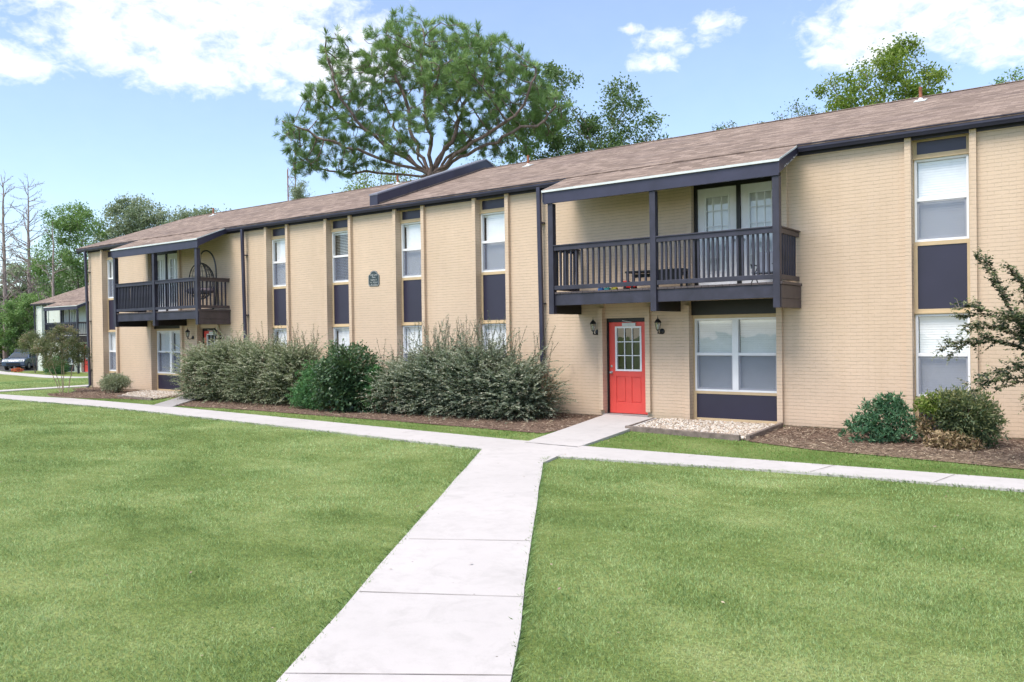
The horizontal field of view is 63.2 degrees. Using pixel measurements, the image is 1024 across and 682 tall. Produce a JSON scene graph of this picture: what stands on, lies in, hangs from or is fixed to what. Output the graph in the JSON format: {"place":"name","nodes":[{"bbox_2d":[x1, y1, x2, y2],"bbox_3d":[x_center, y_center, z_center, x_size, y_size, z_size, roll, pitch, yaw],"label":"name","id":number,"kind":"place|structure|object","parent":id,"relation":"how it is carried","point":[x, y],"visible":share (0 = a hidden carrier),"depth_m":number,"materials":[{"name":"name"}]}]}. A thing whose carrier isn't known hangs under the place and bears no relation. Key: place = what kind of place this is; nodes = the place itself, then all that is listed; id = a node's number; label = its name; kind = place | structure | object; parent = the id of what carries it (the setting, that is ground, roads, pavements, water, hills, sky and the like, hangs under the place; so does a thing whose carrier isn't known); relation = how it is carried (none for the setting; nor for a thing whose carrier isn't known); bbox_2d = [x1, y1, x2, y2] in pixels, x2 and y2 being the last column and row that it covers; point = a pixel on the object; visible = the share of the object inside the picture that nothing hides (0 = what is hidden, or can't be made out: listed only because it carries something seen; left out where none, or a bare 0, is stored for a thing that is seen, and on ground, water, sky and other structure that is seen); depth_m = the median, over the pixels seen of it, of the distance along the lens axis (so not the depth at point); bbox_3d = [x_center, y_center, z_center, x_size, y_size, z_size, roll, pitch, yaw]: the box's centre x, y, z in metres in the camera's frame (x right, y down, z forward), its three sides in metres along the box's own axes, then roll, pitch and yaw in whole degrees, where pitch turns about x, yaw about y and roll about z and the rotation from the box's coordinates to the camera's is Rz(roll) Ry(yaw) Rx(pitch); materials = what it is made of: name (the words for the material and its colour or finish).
{"place":"outdoors","nodes":[
{"label":"outdoors","id":0,"kind":"place"},
{"bbox_2d":[0,360,35,371],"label":"parking lot","id":1,"kind":"structure","parent":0,"point":[9,370],"depth_m":72.03,"materials":[{"name":"grey asphalt"}]},
{"bbox_2d":[2,352,35,369],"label":"parked car","id":2,"kind":"object","parent":1,"relation":"on","point":[18,359],"visible":0.72,"depth_m":68.49,"materials":[{"name":"paint"}]},
{"bbox_2d":[10,348,35,367],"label":"parked car","id":3,"kind":"object","parent":1,"relation":"on","point":[15,350],"visible":0.06,"depth_m":73.59,"materials":[{"name":"paint"}]},
{"bbox_2d":[0,371,87,377],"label":"path","id":4,"kind":"structure","parent":0,"point":[28,375],"depth_m":57.62,"materials":[{"name":"concrete"}]},
{"bbox_2d":[0,385,87,391],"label":"side path","id":5,"kind":"structure","parent":0,"point":[24,389],"depth_m":32.01,"materials":[{"name":"concrete"}]},
{"bbox_2d":[151,393,202,406],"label":"walkway","id":6,"kind":"structure","parent":0,"point":[174,402],"depth_m":24.00,"materials":[{"name":"grey concrete"}]},
{"bbox_2d":[276,447,561,681],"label":"path","id":7,"kind":"structure","parent":0,"point":[413,632],"depth_m":5.97,"materials":[{"name":"concrete"}]},
{"bbox_2d":[0,358,1023,681],"bbox_3d":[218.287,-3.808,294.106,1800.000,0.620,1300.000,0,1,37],"label":"lawn","id":8,"kind":"structure","parent":0,"point":[764,564],"depth_m":7.17,"materials":[{"name":"green plant"}]},
{"bbox_2d":[0,285,24,363],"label":"woodland tree","id":9,"kind":"object","parent":8,"relation":"on","point":[1,299],"visible":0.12,"depth_m":87.71,"materials":[{"name":"green plant"}]},
{"bbox_2d":[11,367,22,371],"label":"flower clump","id":10,"kind":"object","parent":8,"relation":"on","point":[17,370],"visible":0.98,"depth_m":65.26,"materials":[{"name":"orange plant"}]},
{"bbox_2d":[0,176,39,358],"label":"dead pine","id":11,"kind":"object","parent":8,"relation":"on","point":[4,274],"visible":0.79,"depth_m":84.91,"materials":[{"name":"grey plant"}]},
{"bbox_2d":[0,289,44,354],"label":"oak tree","id":12,"kind":"object","parent":8,"relation":"on","point":[10,320],"visible":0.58,"depth_m":79.18,"materials":[{"name":"green plant"}]},
{"bbox_2d":[15,330,49,372],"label":"crape myrtle","id":13,"kind":"object","parent":8,"relation":"on","point":[23,343],"visible":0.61,"depth_m":62.62,"materials":[{"name":"green plant"}]},
{"bbox_2d":[0,255,65,293],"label":"woodland tree","id":14,"kind":"object","parent":8,"relation":"on","point":[18,269],"visible":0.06,"depth_m":108.09,"materials":[{"name":"green plant"}]},
{"bbox_2d":[8,280,62,351],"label":"woodland tree","id":15,"kind":"object","parent":8,"relation":"on","point":[23,287],"visible":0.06,"depth_m":87.26,"materials":[{"name":"green plant"}]},
{"bbox_2d":[0,177,74,329],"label":"dead pine","id":16,"kind":"object","parent":8,"relation":"on","point":[29,284],"visible":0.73,"depth_m":84.78,"materials":[{"name":"grey plant"}]},
{"bbox_2d":[0,255,79,353],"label":"distant wood","id":17,"kind":"object","parent":8,"relation":"on","point":[60,274],"depth_m":135.36,"materials":[{"name":"green plant"}]},
{"bbox_2d":[32,222,70,299],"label":"dead pine","id":18,"kind":"object","parent":8,"relation":"on","point":[52,282],"visible":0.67,"depth_m":79.93,"materials":[{"name":"grey plant"}]},
{"bbox_2d":[41,356,70,374],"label":"evergreen bush","id":19,"kind":"object","parent":8,"relation":"on","point":[58,369],"visible":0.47,"depth_m":59.71,"materials":[{"name":"green plant"}]},
{"bbox_2d":[30,285,89,372],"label":"apartment building","id":20,"kind":"structure","parent":8,"relation":"on","point":[69,308],"depth_m":63.80,"materials":[{"name":"beige paint"}]},
{"bbox_2d":[64,310,68,335],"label":"french door","id":21,"kind":"structure","parent":20,"relation":"in","point":[66,312],"depth_m":64.32,"materials":[{"name":"white paint"}]},
{"bbox_2d":[66,346,73,363],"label":"window","id":22,"kind":"structure","parent":20,"relation":"in","point":[69,346],"depth_m":64.11,"materials":[{"name":"grey glass"}]},
{"bbox_2d":[70,310,72,335],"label":"french door","id":23,"kind":"structure","parent":20,"relation":"in","point":[71,316],"depth_m":63.83,"materials":[{"name":"white paint"}]},
{"bbox_2d":[84,344,87,371],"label":"door","id":24,"kind":"structure","parent":20,"relation":"in","point":[86,362],"depth_m":62.59,"materials":[{"name":"red paint"}]},
{"bbox_2d":[25,199,114,298],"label":"oak tree","id":25,"kind":"object","parent":8,"relation":"on","point":[63,223],"visible":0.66,"depth_m":81.43,"materials":[{"name":"green plant"}]},
{"bbox_2d":[60,258,88,292],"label":"woodland tree","id":26,"kind":"object","parent":8,"relation":"on","point":[75,287],"visible":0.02,"depth_m":106.54,"materials":[{"name":"green plant"}]},
{"bbox_2d":[47,387,179,399],"bbox_3d":[-14.134,1.807,28.760,8.200,0.020,3.230,0,1,37],"label":"mulch bed","id":27,"kind":"object","parent":8,"relation":"on","point":[87,393],"visible":0.45,"depth_m":28.27,"materials":[{"name":"brown wood"}]},
{"bbox_2d":[27,320,91,392],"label":"crape myrtle","id":28,"kind":"object","parent":27,"relation":"on","point":[72,341],"visible":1,"depth_m":29.32,"materials":[{"name":"green plant"}]},
{"bbox_2d":[96,372,133,392],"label":"evergreen bush","id":29,"kind":"object","parent":27,"relation":"on","point":[114,383],"visible":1,"depth_m":28.83,"materials":[{"name":"green plant"}]},
{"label":"left gravel bed soil","id":30,"kind":"structure","parent":27,"relation":"on","visible":0},
{"bbox_2d":[122,390,182,398],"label":"gravel","id":31,"kind":"structure","parent":30,"relation":"on","point":[155,394],"depth_m":27.53,"materials":[{"name":"beige gravel"}]},
{"bbox_2d":[87,193,169,259],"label":"oak tree","id":32,"kind":"object","parent":8,"relation":"on","point":[131,217],"visible":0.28,"depth_m":80.75,"materials":[{"name":"green plant"}]},
{"bbox_2d":[117,395,152,400],"bbox_3d":[-11.876,1.807,26.181,2.410,0.130,0.075,0,1,42],"label":"landscape timber","id":33,"kind":"object","parent":8,"relation":"on","point":[141,398],"visible":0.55,"depth_m":25.96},
{"bbox_2d":[153,204,230,226],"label":"oak tree","id":34,"kind":"object","parent":8,"relation":"on","point":[197,212],"visible":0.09,"depth_m":81.21,"materials":[{"name":"green plant"}]},
{"bbox_2d":[287,154,295,200],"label":"lattice mast","id":35,"kind":"object","parent":8,"relation":"on","point":[290,183],"visible":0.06,"depth_m":44.85,"materials":[{"name":"metal"}]},
{"bbox_2d":[286,179,317,199],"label":"pine tree","id":36,"kind":"object","parent":8,"relation":"on","point":[299,194],"visible":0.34,"depth_m":42.83,"materials":[{"name":"green plant"}]},
{"bbox_2d":[332,164,429,191],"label":"oak tree","id":37,"kind":"object","parent":8,"relation":"on","point":[364,182],"visible":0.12,"depth_m":46.11,"materials":[{"name":"green plant"}]},
{"bbox_2d":[178,397,598,432],"bbox_3d":[-4.274,1.742,21.391,14.620,0.020,3.350,0,1,37],"label":"mulch bed","id":38,"kind":"object","parent":8,"relation":"on","point":[576,418],"visible":0.52,"depth_m":18.65,"materials":[{"name":"shredded soil mulch"},{"name":"wood chips"}]},
{"bbox_2d":[162,339,235,399],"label":"feathery shrub","id":39,"kind":"object","parent":38,"relation":"on","point":[189,366],"visible":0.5,"depth_m":24.90,"materials":[{"name":"green plant"}]},
{"bbox_2d":[182,323,277,402],"bbox_3d":[-8.358,0.714,24.875,2.879,2.476,3.240,-1,1,-12],"label":"feathery shrub","id":40,"kind":"object","parent":38,"relation":"on","point":[219,353],"visible":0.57,"depth_m":24.29,"materials":[{"name":"green plant"}]},
{"bbox_2d":[211,325,304,404],"bbox_3d":[-6.951,0.843,23.875,3.274,2.593,3.004,0,1,37],"label":"feathery shrub","id":41,"kind":"object","parent":38,"relation":"on","point":[252,358],"visible":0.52,"depth_m":23.42,"materials":[{"name":"green plant"}]},
{"bbox_2d":[247,321,330,406],"bbox_3d":[-5.902,0.666,23.159,3.441,2.530,2.977,0,1,37],"label":"feathery shrub","id":42,"kind":"object","parent":38,"relation":"on","point":[291,357],"visible":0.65,"depth_m":22.72,"materials":[{"name":"green plant"}]},
{"bbox_2d":[284,359,332,409],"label":"evergreen bush","id":43,"kind":"object","parent":38,"relation":"on","point":[304,396],"visible":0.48,"depth_m":21.43,"materials":[{"name":"green plant"}]},
{"bbox_2d":[307,338,385,412],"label":"holly bush","id":44,"kind":"object","parent":38,"relation":"on","point":[340,376],"visible":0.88,"depth_m":20.42,"materials":[{"name":"green plant"}]},
{"bbox_2d":[358,363,390,412],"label":"evergreen bush","id":45,"kind":"object","parent":38,"relation":"on","point":[370,387],"visible":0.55,"depth_m":20.22,"materials":[{"name":"green plant"}]},
{"bbox_2d":[355,338,452,413],"bbox_3d":[-2.546,0.881,20.305,2.857,1.946,2.686,0,1,37],"label":"feathery shrub","id":46,"kind":"object","parent":38,"relation":"on","point":[383,383],"visible":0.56,"depth_m":19.81,"materials":[{"name":"green plant"}]},
{"bbox_2d":[387,314,482,419],"bbox_3d":[-1.582,0.622,19.804,3.316,2.514,2.914,0,1,37],"label":"feathery shrub","id":47,"kind":"object","parent":38,"relation":"on","point":[427,361],"visible":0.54,"depth_m":19.27,"materials":[{"name":"green plant"}]},
{"bbox_2d":[417,310,537,420],"bbox_3d":[-0.699,0.555,19.182,3.145,2.493,3.108,0,1,37],"label":"feathery shrub","id":48,"kind":"object","parent":38,"relation":"on","point":[473,359],"visible":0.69,"depth_m":18.64,"materials":[{"name":"green plant"}]},
{"bbox_2d":[458,315,577,423],"bbox_3d":[0.105,0.823,18.736,2.720,2.820,2.828,-1,1,-26],"label":"feathery shrub","id":49,"kind":"object","parent":38,"relation":"on","point":[534,381],"visible":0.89,"depth_m":18.17,"materials":[{"name":"green plant"}]},
{"bbox_2d":[47,387,1023,466],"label":"mulch litter","id":50,"kind":"object","parent":38,"relation":"on","point":[781,443],"visible":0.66,"depth_m":14.56,"materials":[{"name":"brown plant"}]},
{"bbox_2d":[271,4,574,181],"bbox_3d":[-4.066,-6.840,40.093,13.816,17.477,8.788,-1,1,19],"label":"pine tree","id":51,"kind":"object","parent":8,"relation":"on","point":[465,66],"visible":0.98,"depth_m":39.09,"materials":[{"name":"green plant"}]},
{"bbox_2d":[460,154,532,165],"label":"oak tree","id":52,"kind":"object","parent":8,"relation":"on","point":[490,159],"visible":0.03,"depth_m":45.33,"materials":[{"name":"green plant"}]},
{"bbox_2d":[18,411,1000,681],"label":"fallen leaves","id":53,"kind":"object","parent":8,"relation":"on","point":[550,563],"visible":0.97,"depth_m":8.65,"materials":[{"name":"brown plant"}]},
{"bbox_2d":[0,394,1023,491],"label":"walkway","id":54,"kind":"structure","parent":8,"relation":"on","point":[580,452],"depth_m":13.15,"materials":[{"name":"concrete"}]},
{"bbox_2d":[35,398,954,674],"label":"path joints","id":55,"kind":"object","parent":54,"relation":"on","point":[465,594],"visible":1,"depth_m":4.63,"materials":[{"name":"grey concrete"}]},
{"bbox_2d":[76,80,1023,438],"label":"apartment building","id":56,"kind":"structure","parent":8,"relation":"on","point":[872,226],"depth_m":17.62,"materials":[{"name":"beige brick"}]},
{"bbox_2d":[107,259,113,297],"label":"window","id":57,"kind":"structure","parent":56,"relation":"in","point":[110,280],"depth_m":31.85,"materials":[{"name":"white plastic"}]},
{"bbox_2d":[109,332,115,370],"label":"window","id":58,"kind":"structure","parent":56,"relation":"in","point":[112,343],"depth_m":31.85,"materials":[{"name":"white glass"}]},
{"bbox_2d":[157,254,165,310],"bbox_3d":[-12.521,-2.042,29.696,0.811,2.043,0.107,0,1,37],"label":"french door","id":59,"kind":"structure","parent":56,"relation":"in","point":[160,258],"depth_m":29.63,"materials":[{"name":"white paint"}]},
{"bbox_2d":[157,330,180,373],"bbox_3d":[-11.917,0.388,29.536,1.770,1.520,0.426,0,1,37],"label":"window","id":60,"kind":"structure","parent":56,"relation":"in","point":[164,358],"depth_m":29.60,"materials":[{"name":"grey glass"}]},
{"bbox_2d":[167,253,177,310],"bbox_3d":[-11.786,-2.047,29.151,0.851,2.043,0.107,0,1,37],"label":"french door","id":61,"kind":"structure","parent":56,"relation":"in","point":[171,258],"depth_m":29.26,"materials":[{"name":"white paint"}]},
{"bbox_2d":[185,327,193,338],"bbox_3d":[-10.941,-0.257,28.213,0.164,0.411,0.271,0,1,37],"label":"wall lamp","id":62,"kind":"object","parent":56,"relation":"attached to","point":[188,333],"visible":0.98,"depth_m":28.15,"materials":[{"name":"black metal"}]},
{"bbox_2d":[188,250,216,308],"bbox_3d":[-10.121,-1.971,27.003,0.882,1.957,1.151,-1,1,-28],"label":"hanging egg chair","id":63,"kind":"object","parent":56,"relation":"on","point":[208,268],"visible":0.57,"depth_m":26.81,"materials":[{"name":"black wicker"}]},
{"bbox_2d":[204,330,214,372],"bbox_3d":[-10.056,0.661,27.880,0.976,2.077,0.186,0,1,37],"label":"door","id":64,"kind":"structure","parent":56,"relation":"in","point":[206,333],"depth_m":28.09,"materials":[{"name":"red paint"}]},
{"bbox_2d":[272,238,285,286],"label":"window","id":65,"kind":"structure","parent":56,"relation":"in","point":[278,267],"depth_m":25.80,"materials":[{"name":"white glass"}]},
{"bbox_2d":[273,328,286,348],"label":"window","id":66,"kind":"structure","parent":56,"relation":"in","point":[284,329],"depth_m":25.85,"materials":[{"name":"white glass"}]},
{"bbox_2d":[332,230,348,282],"bbox_3d":[-4.769,-2.440,24.175,0.870,1.475,0.422,0,1,37],"label":"window","id":67,"kind":"structure","parent":56,"relation":"in","point":[339,262],"depth_m":24.14,"materials":[{"name":"white glass"}]},
{"bbox_2d":[333,327,349,356],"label":"window","id":68,"kind":"structure","parent":56,"relation":"in","point":[343,331],"depth_m":24.19,"materials":[{"name":"white glass"}]},
{"bbox_2d":[368,271,379,285],"bbox_3d":[-3.828,-1.735,23.061,0.430,0.430,0.018,0,1,37],"label":"building sign","id":69,"kind":"object","parent":56,"relation":"attached to","point":[373,278],"visible":1,"depth_m":23.04,"materials":[{"name":"metal"}]},
{"bbox_2d":[401,221,420,277],"bbox_3d":[-2.616,-2.453,22.393,0.870,1.475,0.127,0,1,37],"label":"window","id":70,"kind":"structure","parent":56,"relation":"in","point":[411,256],"depth_m":22.45,"materials":[{"name":"white glass"}]},
{"bbox_2d":[403,325,422,361],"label":"window","id":71,"kind":"structure","parent":56,"relation":"in","point":[412,328],"depth_m":22.56,"materials":[{"name":"white glass"}]},
{"bbox_2d":[481,211,504,271],"bbox_3d":[-0.392,-2.467,20.742,0.870,1.475,0.127,0,1,37],"label":"window","id":72,"kind":"structure","parent":56,"relation":"in","point":[493,249],"depth_m":20.78,"materials":[{"name":"white glass"}]},
{"bbox_2d":[482,324,505,357],"bbox_3d":[-0.265,0.308,20.889,0.870,1.480,0.422,0,1,37],"label":"window","id":73,"kind":"structure","parent":56,"relation":"in","point":[497,327],"depth_m":20.86,"materials":[{"name":"white glass"}]},
{"bbox_2d":[590,319,597,334],"bbox_3d":[1.858,-0.340,18.713,0.164,0.411,0.271,0,1,37],"label":"wall lamp","id":74,"kind":"object","parent":56,"relation":"attached to","point":[594,322],"visible":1,"depth_m":18.64,"materials":[{"name":"black metal"}]},
{"bbox_2d":[609,320,647,413],"bbox_3d":[2.714,0.563,18.693,0.976,2.100,0.656,0,1,37],"label":"door","id":75,"kind":"structure","parent":56,"relation":"in","point":[627,384],"depth_m":18.65,"materials":[{"name":"red paint"}]},
{"bbox_2d":[625,268,687,285],"bbox_3d":[3.031,-1.286,17.433,1.320,0.400,0.340,0,1,37],"label":"patio bench","id":76,"kind":"object","parent":56,"relation":"on","point":[648,273],"visible":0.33,"depth_m":17.15,"materials":[{"name":"black paint"}]},
{"bbox_2d":[654,317,664,333],"bbox_3d":[3.142,-0.348,17.759,0.164,0.411,0.271,0,1,37],"label":"wall lamp","id":77,"kind":"object","parent":56,"relation":"attached to","point":[660,331],"visible":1,"depth_m":17.70,"materials":[{"name":"black metal"}]},
{"bbox_2d":[698,185,736,284],"bbox_3d":[4.252,-2.150,17.210,0.851,2.043,0.165,0,1,37],"label":"french door","id":78,"kind":"structure","parent":56,"relation":"in","point":[716,206],"depth_m":17.25,"materials":[{"name":"white paint"}]},
{"bbox_2d":[695,317,776,392],"bbox_3d":[4.696,0.281,17.204,1.770,1.520,0.426,0,1,37],"label":"window","id":79,"kind":"structure","parent":56,"relation":"in","point":[738,354],"depth_m":17.04,"materials":[{"name":"grey glass"}]},
{"bbox_2d":[741,181,772,282],"bbox_3d":[4.987,-2.155,16.665,0.811,2.043,0.165,0,1,37],"label":"french door","id":80,"kind":"structure","parent":56,"relation":"in","point":[756,198],"depth_m":16.76,"materials":[{"name":"white paint"}]},
{"bbox_2d":[750,251,772,282],"bbox_3d":[4.889,-1.413,16.028,0.460,0.648,0.477,0,1,37],"label":"patio chair","id":81,"kind":"object","parent":56,"relation":"on","point":[771,261],"visible":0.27,"depth_m":16.17,"materials":[{"name":"grey fabric"}]},
{"bbox_2d":[914,154,968,241],"bbox_3d":[7.637,-2.519,14.782,0.870,1.475,0.127,0,1,37],"label":"window","id":82,"kind":"structure","parent":56,"relation":"in","point":[942,187],"depth_m":14.77,"materials":[{"name":"white glass"}]},
{"bbox_2d":[916,313,970,396],"bbox_3d":[7.764,0.256,14.929,0.870,1.480,0.422,0,1,37],"label":"window","id":83,"kind":"structure","parent":56,"relation":"in","point":[930,374],"depth_m":14.84,"materials":[{"name":"white glass"}]},
{"bbox_2d":[497,59,671,163],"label":"oak tree","id":84,"kind":"object","parent":8,"relation":"on","point":[556,143],"visible":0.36,"depth_m":49.53,"materials":[{"name":"green plant"}]},
{"bbox_2d":[628,418,653,425],"bbox_3d":[2.606,1.699,16.851,0.050,0.130,1.743,-1,1,27],"label":"landscape timber","id":85,"kind":"object","parent":8,"relation":"on","point":[640,422],"visible":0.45,"depth_m":16.75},
{"bbox_2d":[625,425,740,440],"bbox_3d":[3.060,1.699,15.181,2.421,0.150,0.076,0,1,44],"label":"landscape timber","id":86,"kind":"object","parent":8,"relation":"on","point":[721,436],"visible":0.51,"depth_m":15.04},
{"bbox_2d":[712,120,764,130],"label":"oak tree","id":87,"kind":"object","parent":8,"relation":"on","point":[718,128],"visible":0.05,"depth_m":43.95,"materials":[{"name":"green plant"}]},
{"bbox_2d":[746,423,782,440],"bbox_3d":[4.646,1.677,15.237,0.075,0.150,2.206,0,1,32],"label":"landscape timber","id":88,"kind":"object","parent":8,"relation":"on","point":[761,432],"visible":0.56,"depth_m":15.04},
{"bbox_2d":[771,98,819,119],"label":"oak tree","id":89,"kind":"object","parent":8,"relation":"on","point":[796,111],"visible":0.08,"depth_m":42.02,"materials":[{"name":"green plant"}]},
{"bbox_2d":[806,32,956,113],"bbox_3d":[17.084,-6.208,38.041,6.090,15.741,4.768,-1,1,-18],"label":"oak tree","id":90,"kind":"object","parent":8,"relation":"on","point":[895,55],"visible":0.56,"depth_m":37.55,"materials":[{"name":"green plant"}]},
{"bbox_2d":[749,426,1023,468],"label":"mulch bed","id":91,"kind":"object","parent":8,"relation":"on","point":[870,448],"visible":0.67,"depth_m":13.09,"materials":[{"name":"brown wood"}]},
{"bbox_2d":[837,390,927,442],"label":"evergreen bush","id":92,"kind":"object","parent":91,"relation":"on","point":[865,425],"visible":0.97,"depth_m":13.71,"materials":[{"name":"green plant"}]},
{"bbox_2d":[911,384,1009,450],"bbox_3d":[7.087,1.213,13.195,1.422,1.086,1.294,0,1,37],"label":"evergreen bush","id":93,"kind":"object","parent":91,"relation":"on","point":[970,417],"visible":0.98,"depth_m":12.99,"materials":[{"name":"green plant"}]},
{"bbox_2d":[930,245,1023,413],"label":"crape myrtle","id":94,"kind":"object","parent":91,"relation":"on","point":[1010,315],"visible":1,"depth_m":11.27,"materials":[{"name":"green plant"}]},
{"bbox_2d":[992,65,1023,84],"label":"oak tree","id":95,"kind":"object","parent":8,"relation":"on","point":[1014,75],"visible":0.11,"depth_m":35.20,"materials":[{"name":"green plant"}]},
{"bbox_2d":[0,0,1023,289],"label":"sky","id":96,"kind":"structure","parent":0,"point":[178,102],"materials":[{"name":"blue"}]},
{"bbox_2d":[525,414,655,446],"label":"walkway","id":97,"kind":"structure","parent":0,"point":[596,429],"depth_m":15.57,"materials":[{"name":"concrete"}]},
{"bbox_2d":[623,281,636,288],"bbox_3d":[2.479,-1.173,17.472,0.274,0.190,0.164,0,1,37],"label":"toy truck","id":98,"kind":"object","parent":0,"point":[629,287],"visible":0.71,"depth_m":17.43,"materials":[{"name":"red plastic"}]},
{"bbox_2d":[637,418,776,438],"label":"gravel","id":99,"kind":"structure","parent":0,"point":[743,429],"depth_m":16.19,"materials":[{"name":"beige gravel"}]}
]}

